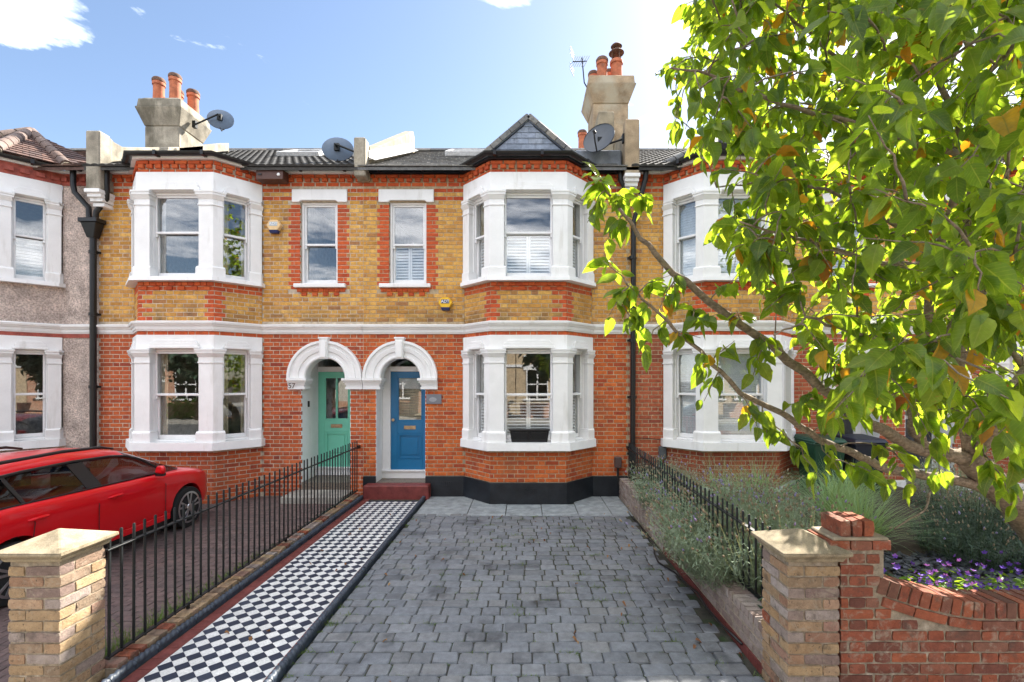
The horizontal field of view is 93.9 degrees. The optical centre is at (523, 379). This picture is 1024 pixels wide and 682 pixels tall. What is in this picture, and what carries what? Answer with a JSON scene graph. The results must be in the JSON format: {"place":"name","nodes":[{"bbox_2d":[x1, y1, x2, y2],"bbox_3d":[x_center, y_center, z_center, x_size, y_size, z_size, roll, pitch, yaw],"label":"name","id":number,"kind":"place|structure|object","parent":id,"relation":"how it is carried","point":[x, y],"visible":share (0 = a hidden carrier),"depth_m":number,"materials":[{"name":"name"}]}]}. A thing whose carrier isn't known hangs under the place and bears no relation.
{"place":"outdoors","nodes":[
{"label":"outdoors","id":0,"kind":"place"},
{"bbox_2d":[0,490,351,681],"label":"neighbour driveway","id":1,"kind":"structure","parent":0,"point":[5,620],"depth_m":6.10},
{"bbox_2d":[0,446,206,606],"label":"estate car","id":2,"kind":"object","parent":1,"relation":"on","point":[43,491],"visible":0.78,"depth_m":5.79,"materials":[{"name":"red metal"}]},
{"bbox_2d":[0,127,235,452],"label":"terraced house","id":3,"kind":"structure","parent":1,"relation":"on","point":[44,321],"depth_m":9.22,"materials":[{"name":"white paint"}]},
{"bbox_2d":[11,350,46,440],"bbox_3d":[-9.388,0.299,9.082,0.180,1.695,0.519,0,0,43],"label":"bay window","id":4,"kind":"structure","parent":3,"relation":"in","point":[30,436],"depth_m":9.03,"materials":[{"name":"white wood"}]},
{"bbox_2d":[11,196,46,280],"bbox_3d":[-9.388,-2.638,9.082,0.180,1.561,0.519,0,0,43],"label":"bay window","id":5,"kind":"structure","parent":3,"relation":"in","point":[42,248],"depth_m":9.11,"materials":[{"name":"white glass"}]},
{"bbox_2d":[77,72,419,503],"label":"terraced house","id":6,"kind":"structure","parent":0,"point":[228,328],"depth_m":9.31,"materials":[{"name":"red brick"}]},
{"bbox_2d":[154,349,198,441],"bbox_3d":[-6.347,0.304,8.884,0.970,1.805,0.249,0,0,0],"label":"bay window","id":7,"kind":"structure","parent":6,"relation":"in","point":[160,399],"depth_m":8.86,"materials":[{"name":"white wood"}]},
{"bbox_2d":[154,193,198,275],"bbox_3d":[-6.347,-2.633,8.884,0.970,1.671,0.249,0,0,0],"label":"bay window","id":8,"kind":"structure","parent":6,"relation":"in","point":[159,237],"depth_m":8.86,"materials":[{"name":"white wood"}]},
{"bbox_2d":[192,110,233,130],"bbox_3d":[-7.458,-6.255,11.558,0.843,0.530,0.437,0,0,0],"label":"satellite dish","id":9,"kind":"object","parent":6,"relation":"attached to","point":[221,120],"visible":1,"depth_m":11.49,"materials":[{"name":"grey metal"}]},
{"bbox_2d":[223,350,248,440],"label":"bay window","id":10,"kind":"structure","parent":6,"relation":"in","point":[244,360],"depth_m":9.19,"materials":[{"name":"white wood"}]},
{"bbox_2d":[223,196,248,280],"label":"bay window","id":11,"kind":"structure","parent":6,"relation":"in","point":[244,238],"depth_m":9.19,"materials":[{"name":"white wood"}]},
{"bbox_2d":[256,170,288,183],"bbox_3d":[-4.805,-3.885,9.145,0.510,0.209,0.250,0,0,0],"label":"bird box","id":12,"kind":"object","parent":6,"relation":"attached to","point":[272,176],"visible":1,"depth_m":9.05,"materials":[{"name":"brown paint"}]},
{"bbox_2d":[266,220,282,233],"bbox_3d":[-4.833,-2.959,9.273,0.289,0.262,0.091,0,0,0],"label":"alarm box","id":13,"kind":"object","parent":6,"relation":"attached to","point":[274,226],"visible":1,"depth_m":9.23,"materials":[{"name":"beige plastic"}]},
{"bbox_2d":[302,203,337,282],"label":"sash window","id":14,"kind":"structure","parent":6,"relation":"in","point":[305,246],"depth_m":9.43,"materials":[{"name":"white wood"}]},
{"bbox_2d":[318,372,349,466],"bbox_3d":[-3.937,0.847,10.088,0.780,1.995,0.063,0,0,0],"label":"door","id":15,"kind":"structure","parent":6,"relation":"in","point":[333,433],"depth_m":10.08,"materials":[{"name":"green wood"}]},
{"bbox_2d":[322,137,353,160],"bbox_3d":[-3.589,-4.610,9.509,0.812,0.499,0.421,0,0,34],"label":"satellite dish","id":16,"kind":"object","parent":6,"relation":"attached to","point":[337,149],"visible":0.94,"depth_m":9.56,"materials":[{"name":"grey metal"}]},
{"bbox_2d":[101,483,430,681],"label":"path","id":17,"kind":"structure","parent":0,"point":[291,598],"depth_m":4.80,"materials":[{"name":"multicoloured tile"}]},
{"bbox_2d":[0,0,1020,189],"label":"sky","id":18,"kind":"structure","parent":0,"point":[288,73],"materials":[{"name":"blue"}]},
{"bbox_2d":[280,496,764,681],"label":"driveway","id":19,"kind":"structure","parent":0,"point":[618,648],"depth_m":4.71,"materials":[{"name":"stone block paving"}]},
{"bbox_2d":[103,515,764,680],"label":"weeds","id":20,"kind":"object","parent":19,"relation":"on","point":[158,620],"visible":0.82,"depth_m":4.57,"materials":[{"name":"green plant"}]},
{"bbox_2d":[357,42,635,504],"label":"terraced house","id":21,"kind":"structure","parent":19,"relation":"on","point":[499,241],"depth_m":9.29,"materials":[{"name":"red brick"}]},
{"bbox_2d":[391,372,424,468],"bbox_3d":[-2.317,0.847,9.751,0.780,1.995,0.122,0,0,0],"label":"door","id":22,"kind":"structure","parent":21,"relation":"in","point":[407,433],"depth_m":9.76,"materials":[{"name":"blue wood"}]},
{"bbox_2d":[390,203,425,282],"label":"sash window","id":23,"kind":"structure","parent":21,"relation":"in","point":[410,269],"depth_m":9.49,"materials":[{"name":"white glass"}]},
{"bbox_2d":[426,394,441,403],"bbox_3d":[-1.744,0.389,9.315,0.296,0.190,0.022,0,0,0],"label":"house plaque","id":24,"kind":"object","parent":21,"relation":"attached to","point":[433,398],"visible":1,"depth_m":9.31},
{"bbox_2d":[439,297,452,310],"bbox_3d":[-1.511,-1.460,9.273,0.279,0.253,0.091,0,0,0],"label":"alarm box","id":25,"kind":"object","parent":21,"relation":"attached to","point":[445,303],"visible":1,"depth_m":9.23,"materials":[{"name":"plastic"}]},
{"bbox_2d":[473,350,483,439],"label":"bay window","id":26,"kind":"structure","parent":21,"relation":"in","point":[478,398],"depth_m":9.23,"materials":[{"name":"white wood"}]},
{"bbox_2d":[473,198,483,277],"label":"bay window","id":27,"kind":"structure","parent":21,"relation":"in","point":[478,241],"depth_m":9.23,"materials":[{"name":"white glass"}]},
{"bbox_2d":[504,349,552,441],"bbox_3d":[0.093,0.299,8.867,0.970,1.695,0.215,0,0,0],"label":"bay window","id":28,"kind":"structure","parent":21,"relation":"in","point":[509,351],"depth_m":8.89,"materials":[{"name":"white wood"}]},
{"bbox_2d":[504,193,552,275],"bbox_3d":[0.093,-2.638,8.863,0.970,1.561,0.206,0,0,0],"label":"bay window","id":29,"kind":"structure","parent":21,"relation":"in","point":[509,249],"depth_m":8.93,"materials":[{"name":"white glass"}]},
{"bbox_2d":[509,429,549,441],"bbox_3d":[0.110,1.026,8.661,0.746,0.241,0.078,0,0,0],"label":"window box","id":30,"kind":"object","parent":21,"relation":"on","point":[529,435],"visible":1,"depth_m":8.64,"materials":[{"name":"black plastic"}]},
{"bbox_2d":[573,350,582,439],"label":"bay window","id":31,"kind":"structure","parent":21,"relation":"in","point":[578,396],"depth_m":9.23,"materials":[{"name":"white glass"}]},
{"bbox_2d":[573,198,582,278],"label":"bay window","id":32,"kind":"structure","parent":21,"relation":"in","point":[578,239],"depth_m":9.23,"materials":[{"name":"white glass"}]},
{"bbox_2d":[570,46,589,86],"bbox_3d":[1.344,-7.208,11.172,0.426,0.997,0.469,0,0,25],"label":"roof aerial","id":33,"kind":"object","parent":21,"relation":"attached to","point":[582,61],"visible":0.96,"depth_m":11.12,"materials":[{"name":"black metal"}]},
{"bbox_2d":[614,456,621,489],"bbox_3d":[1.833,1.879,9.257,0.135,0.747,0.138,0,0,0],"label":"meter box","id":34,"kind":"object","parent":21,"relation":"attached to","point":[617,462],"visible":0.9,"depth_m":9.23,"materials":[{"name":"black plastic"}]},
{"bbox_2d":[628,511,742,644],"bbox_3d":[1.751,2.243,6.080,0.180,0.072,4.162,0,0,0],"label":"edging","id":35,"kind":"object","parent":19,"relation":"on","point":[712,613],"visible":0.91,"depth_m":5.02,"materials":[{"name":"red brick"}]},
{"bbox_2d":[884,566,897,578],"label":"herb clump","id":36,"kind":"object","parent":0,"point":[886,572],"visible":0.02,"depth_m":4.54,"materials":[{"name":"green plant"}]},
{"label":"ground","id":37,"kind":"structure","parent":0,"visible":0},
{"bbox_2d":[0,528,118,681],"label":"gate pier","id":38,"kind":"structure","parent":37,"relation":"on","point":[56,606],"depth_m":3.31,"materials":[{"name":"brick"}]},
{"bbox_2d":[103,494,359,678],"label":"garden wall","id":39,"kind":"structure","parent":37,"relation":"on","point":[113,664],"depth_m":4.72,"materials":[{"name":"brick"}]},
{"bbox_2d":[103,441,360,659],"bbox_3d":[-3.200,1.740,6.505,0.040,1.120,5.690,0,0,0],"label":"railing","id":40,"kind":"object","parent":39,"relation":"on","point":[110,655],"visible":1,"depth_m":5.08,"materials":[{"name":"black metal"}]},
{"bbox_2d":[619,478,762,675],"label":"garden wall","id":41,"kind":"structure","parent":37,"relation":"on","point":[736,610],"depth_m":4.36,"materials":[{"name":"brick"}]},
{"bbox_2d":[626,443,770,601],"bbox_3d":[2.030,1.758,6.515,0.040,1.085,5.670,0,0,0],"label":"railing","id":42,"kind":"object","parent":41,"relation":"on","point":[634,454],"visible":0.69,"depth_m":5.22,"materials":[{"name":"black metal"}]},
{"bbox_2d":[577,119,891,491],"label":"terraced house","id":43,"kind":"structure","parent":37,"relation":"on","point":[686,213],"depth_m":9.08,"materials":[{"name":"red brick"}]},
{"bbox_2d":[583,123,623,152],"bbox_3d":[1.562,-4.600,9.074,0.817,0.650,0.455,0,0,0],"label":"satellite dish","id":44,"kind":"object","parent":43,"relation":"attached to","point":[599,137],"visible":1,"depth_m":9.14,"materials":[{"name":"grey metal"}]},
{"bbox_2d":[658,446,666,464],"bbox_3d":[2.695,1.644,9.276,0.145,0.674,0.100,0,0,0],"label":"meter box","id":45,"kind":"object","parent":43,"relation":"attached to","point":[662,450],"visible":0.54,"depth_m":9.23,"materials":[{"name":"grey plastic"}]},
{"bbox_2d":[675,350,695,440],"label":"bay window","id":46,"kind":"structure","parent":43,"relation":"in","point":[685,400],"depth_m":9.19,"materials":[{"name":"white glass"}]},
{"bbox_2d":[675,197,695,277],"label":"bay window","id":47,"kind":"structure","parent":43,"relation":"in","point":[685,257],"depth_m":9.19,"materials":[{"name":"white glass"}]},
{"bbox_2d":[718,349,764,441],"bbox_3d":[3.987,0.299,8.851,0.970,1.695,0.182,0,0,0],"label":"bay window","id":48,"kind":"structure","parent":43,"relation":"in","point":[730,404],"depth_m":8.93,"materials":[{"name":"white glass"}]},
{"bbox_2d":[718,193,764,275],"bbox_3d":[3.987,-2.638,8.850,0.970,1.561,0.180,0,0,0],"label":"bay window","id":49,"kind":"structure","parent":43,"relation":"in","point":[722,261],"depth_m":8.93,"materials":[{"name":"white glass"}]},
{"bbox_2d":[784,365,785,427],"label":"bay window","id":50,"kind":"structure","parent":43,"relation":"in","point":[784,365],"depth_m":9.20,"materials":[{"name":"white glass"}]},
{"bbox_2d":[837,412,852,433],"bbox_3d":[6.397,0.847,9.857,0.780,1.995,0.046,0,0,0],"label":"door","id":51,"kind":"structure","parent":43,"relation":"in","point":[847,424],"depth_m":9.84,"materials":[{"name":"grey wood"}]},
{"bbox_2d":[829,203,863,275],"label":"sash window","id":52,"kind":"structure","parent":43,"relation":"in","point":[856,233],"depth_m":9.54,"materials":[{"name":"white wood"}]},
{"bbox_2d":[751,528,852,681],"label":"gate pier","id":53,"kind":"structure","parent":37,"relation":"on","point":[800,602],"depth_m":3.31,"materials":[{"name":"brick"}]},
{"bbox_2d":[663,485,1023,594],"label":"garden bed","id":54,"kind":"object","parent":37,"relation":"on","point":[912,547],"depth_m":6.82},
{"bbox_2d":[622,450,689,495],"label":"lavender bush","id":55,"kind":"object","parent":54,"relation":"on","point":[637,474],"visible":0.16,"depth_m":8.27,"materials":[{"name":"green plant"}]},
{"bbox_2d":[630,455,704,492],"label":"lavender bush","id":56,"kind":"object","parent":54,"relation":"on","point":[674,467],"visible":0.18,"depth_m":8.57,"materials":[{"name":"green plant"}]},
{"bbox_2d":[622,457,720,510],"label":"lavender bush","id":57,"kind":"object","parent":54,"relation":"on","point":[650,483],"visible":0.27,"depth_m":7.32,"materials":[{"name":"green plant"}]},
{"bbox_2d":[632,460,798,552],"bbox_3d":[2.368,1.556,5.924,2.051,1.008,2.116,0,0,0],"label":"lavender bush","id":58,"kind":"object","parent":54,"relation":"on","point":[665,503],"visible":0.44,"depth_m":5.89,"materials":[{"name":"green plant"}]},
{"bbox_2d":[688,451,755,502],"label":"sedge clump","id":59,"kind":"object","parent":54,"relation":"on","point":[723,479],"visible":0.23,"depth_m":7.66,"materials":[{"name":"green plant"}]},
{"bbox_2d":[619,473,837,594],"bbox_3d":[2.114,1.562,4.958,2.213,0.996,2.223,0,0,0],"label":"lavender bush","id":60,"kind":"object","parent":54,"relation":"on","point":[717,561],"visible":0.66,"depth_m":4.76,"materials":[{"name":"green plant"}]},
{"bbox_2d":[707,451,807,508],"bbox_3d":[3.549,1.577,7.269,2.033,0.966,1.945,0,0,-33],"label":"sedge clump","id":61,"kind":"object","parent":54,"relation":"on","point":[758,478],"visible":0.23,"depth_m":7.34,"materials":[{"name":"green plant"}]},
{"bbox_2d":[757,581,762,608],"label":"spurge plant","id":62,"kind":"object","parent":54,"relation":"on","point":[759,606],"depth_m":3.96,"materials":[{"name":"green plant"}]},
{"bbox_2d":[679,464,843,537],"bbox_3d":[3.043,1.592,6.306,1.798,0.936,1.737,0,0,0],"label":"lavender bush","id":63,"kind":"object","parent":54,"relation":"on","point":[766,487],"visible":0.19,"depth_m":6.27,"materials":[{"name":"green plant"}]},
{"bbox_2d":[580,0,1023,543],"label":"cherry tree","id":64,"kind":"object","parent":54,"relation":"on","point":[967,274],"visible":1,"depth_m":2.59,"materials":[{"name":"green plant"}]},
{"bbox_2d":[721,487,892,562],"bbox_3d":[2.987,1.617,5.225,1.631,0.887,1.673,0,0,0],"label":"lavender bush","id":65,"kind":"object","parent":54,"relation":"on","point":[790,517],"visible":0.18,"depth_m":5.26,"materials":[{"name":"green plant"}]},
{"bbox_2d":[794,434,846,490],"bbox_3d":[5.420,1.545,8.737,0.594,1.029,0.677,0,0,0],"label":"wheelie bin","id":66,"kind":"object","parent":54,"relation":"on","point":[814,448],"visible":0.48,"depth_m":8.49,"materials":[{"name":"green plastic"}]},
{"bbox_2d":[765,459,918,523],"bbox_3d":[4.352,1.565,6.711,2.121,0.991,2.017,0,0,-35],"label":"sedge clump","id":67,"kind":"object","parent":54,"relation":"on","point":[840,493],"visible":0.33,"depth_m":6.68,"materials":[{"name":"green plant"}]},
{"bbox_2d":[790,454,914,506],"bbox_3d":[5.030,1.573,7.423,2.078,0.974,2.042,0,0,0],"label":"sedge clump","id":68,"kind":"object","parent":54,"relation":"on","point":[845,489],"visible":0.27,"depth_m":7.35,"materials":[{"name":"green plant"}]},
{"bbox_2d":[836,434,888,491],"bbox_3d":[6.120,1.545,8.707,0.594,1.029,0.677,0,0,0],"label":"wheelie bin","id":69,"kind":"object","parent":54,"relation":"on","point":[864,448],"visible":0.38,"depth_m":8.46,"materials":[{"name":"black plastic"}]},
{"bbox_2d":[780,468,970,552],"bbox_3d":[4.109,1.566,5.837,2.047,0.988,1.936,0,0,23],"label":"sedge clump","id":70,"kind":"object","parent":54,"relation":"on","point":[856,510],"visible":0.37,"depth_m":5.80,"materials":[{"name":"green plant"}]},
{"bbox_2d":[884,554,1019,589],"bbox_3d":[3.478,1.789,3.920,0.948,0.542,0.760,0,0,0],"label":"cranesbill","id":71,"kind":"object","parent":54,"relation":"on","point":[948,584],"visible":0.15,"depth_m":3.99,"materials":[{"name":"purple plant"}]},
{"bbox_2d":[884,550,1023,589],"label":"slate chippings","id":72,"kind":"object","parent":54,"relation":"on","point":[906,566],"visible":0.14,"depth_m":5.13,"materials":[{"name":"grey gravel"}]},
{"bbox_2d":[891,444,1023,513],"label":"lavender bush","id":73,"kind":"object","parent":54,"relation":"on","point":[942,491],"visible":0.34,"depth_m":7.59,"materials":[{"name":"green plant"}]},
{"bbox_2d":[902,505,1023,571],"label":"lavender bush","id":74,"kind":"object","parent":54,"relation":"on","point":[985,543],"visible":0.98,"depth_m":5.47,"materials":[{"name":"green plant"}]},
{"bbox_2d":[906,485,1022,546],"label":"lavender bush","id":75,"kind":"object","parent":54,"relation":"on","point":[979,516],"visible":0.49,"depth_m":6.25,"materials":[{"name":"green plant"}]},
{"bbox_2d":[960,550,1023,589],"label":"cranesbill","id":76,"kind":"object","parent":54,"relation":"on","point":[1019,582],"visible":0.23,"depth_m":4.13,"materials":[{"name":"purple plant"}]},
{"bbox_2d":[807,511,1023,681],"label":"garden wall","id":77,"kind":"structure","parent":37,"relation":"on","point":[892,629],"depth_m":3.32,"materials":[{"name":"red brick"}]},
{"bbox_2d":[807,148,1023,491],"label":"terraced house","id":78,"kind":"structure","parent":37,"relation":"on","point":[902,428],"depth_m":9.33,"materials":[{"name":"red brick"}]},
{"bbox_2d":[905,419,931,468],"bbox_3d":[8.017,0.847,9.857,0.780,1.995,0.046,0,0,0],"label":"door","id":79,"kind":"structure","parent":78,"relation":"in","point":[906,433],"depth_m":9.84,"materials":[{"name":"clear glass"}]},
{"bbox_2d":[1009,350,1023,379],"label":"bay window","id":80,"kind":"structure","parent":78,"relation":"in","point":[1011,366],"depth_m":9.20,"materials":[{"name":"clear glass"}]},
{"bbox_2d":[916,490,992,511],"bbox_3d":[9.850,2.295,6.460,5.100,0.270,5.720,0,0,0],"label":"garden bed","id":81,"kind":"object","parent":37,"relation":"on","point":[956,493],"depth_m":8.87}
]}

